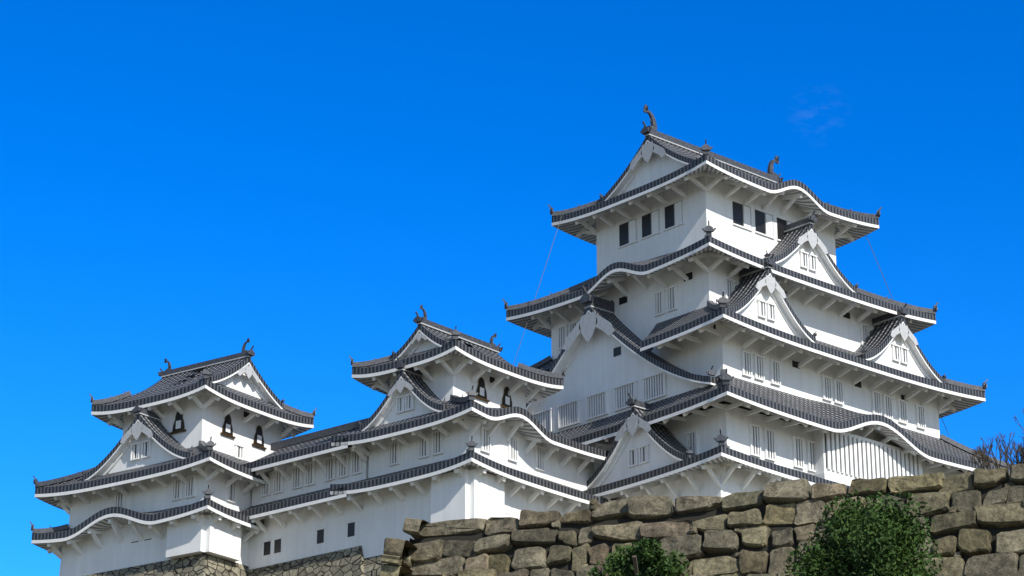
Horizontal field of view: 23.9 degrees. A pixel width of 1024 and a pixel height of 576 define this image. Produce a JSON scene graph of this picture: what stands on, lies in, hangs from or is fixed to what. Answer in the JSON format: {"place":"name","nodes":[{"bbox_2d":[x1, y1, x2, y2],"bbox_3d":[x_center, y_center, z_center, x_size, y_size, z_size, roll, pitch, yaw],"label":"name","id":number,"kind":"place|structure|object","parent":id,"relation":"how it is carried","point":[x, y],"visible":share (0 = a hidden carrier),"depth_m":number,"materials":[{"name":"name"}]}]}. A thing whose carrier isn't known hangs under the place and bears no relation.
{"place":"outdoors","nodes":[
{"label":"outdoors","id":0,"kind":"place"},
{"bbox_2d":[85,545,387,575],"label":"stone foundation","id":1,"kind":"object","parent":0,"point":[352,561],"visible":0.5,"depth_m":159.74,"materials":[{"name":"grey stone"}]},
{"bbox_2d":[31,140,985,575],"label":"castle","id":2,"kind":"structure","parent":1,"relation":"on","point":[593,372],"depth_m":163.15,"materials":[{"name":"white paint"}]},
{"bbox_2d":[170,377,511,449],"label":"windows","id":3,"kind":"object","parent":2,"relation":"attached to","point":[264,448],"visible":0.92,"depth_m":166.62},
{"bbox_2d":[32,163,984,551],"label":"castle soffit","id":4,"kind":"structure","parent":2,"relation":"attached to","point":[806,201],"depth_m":166.94,"materials":[{"name":"white paint"}]},
{"bbox_2d":[120,134,917,443],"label":"castle trim","id":5,"kind":"structure","parent":2,"relation":"attached to","point":[586,324],"depth_m":167.56,"materials":[{"name":"white paint"}]},
{"bbox_2d":[32,135,1009,539],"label":"roof eaves","id":6,"kind":"object","parent":2,"relation":"attached to","point":[574,443],"visible":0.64,"depth_m":161.44,"materials":[{"name":"paint"}]},
{"bbox_2d":[36,136,1009,532],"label":"roof","id":7,"kind":"structure","parent":2,"relation":"on","point":[878,336],"depth_m":164.11,"materials":[{"name":"grey tile"}]},
{"bbox_2d":[30,104,1022,533],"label":"castle ridge","id":8,"kind":"structure","parent":2,"relation":"on","point":[586,300],"depth_m":168.84,"materials":[{"name":"tile"}]},
{"bbox_2d":[0,0,1023,575],"label":"sky","id":9,"kind":"structure","parent":0,"point":[183,182],"materials":[{"name":"blue"}]},
{"bbox_2d":[587,537,690,575],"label":"shrub","id":10,"kind":"object","parent":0,"point":[651,561],"depth_m":37.73,"materials":[{"name":"green plant"}]},
{"bbox_2d":[784,488,942,575],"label":"shrub","id":11,"kind":"object","parent":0,"point":[887,540],"depth_m":38.56,"materials":[{"name":"green plant"}]},
{"bbox_2d":[970,410,1023,468],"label":"bare tree","id":12,"kind":"object","parent":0,"point":[984,457],"visible":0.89,"depth_m":50.61,"materials":[{"name":"brown plant"}]},
{"bbox_3d":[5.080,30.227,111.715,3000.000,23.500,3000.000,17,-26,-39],"label":"ground","id":13,"kind":"structure","parent":0,"visible":0},
{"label":"lower course of front stone wall","id":14,"kind":"object","parent":13,"relation":"on","visible":0},
{"bbox_2d":[403,464,1023,575],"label":"stone wall","id":15,"kind":"structure","parent":14,"relation":"on","point":[802,501],"depth_m":44.43,"materials":[{"name":"stone"}]},
{"bbox_2d":[412,481,1023,574],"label":"wall stones","id":16,"kind":"object","parent":15,"relation":"attached to","point":[700,515],"visible":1,"depth_m":45.02,"materials":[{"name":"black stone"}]},
{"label":"stone wall","id":17,"kind":"structure","parent":13,"relation":"on"},
{"bbox_2d":[380,518,428,575],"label":"stone wall","id":18,"kind":"structure","parent":17,"relation":"on","point":[393,555],"depth_m":46.29,"materials":[{"name":"beige stone"}]}
]}

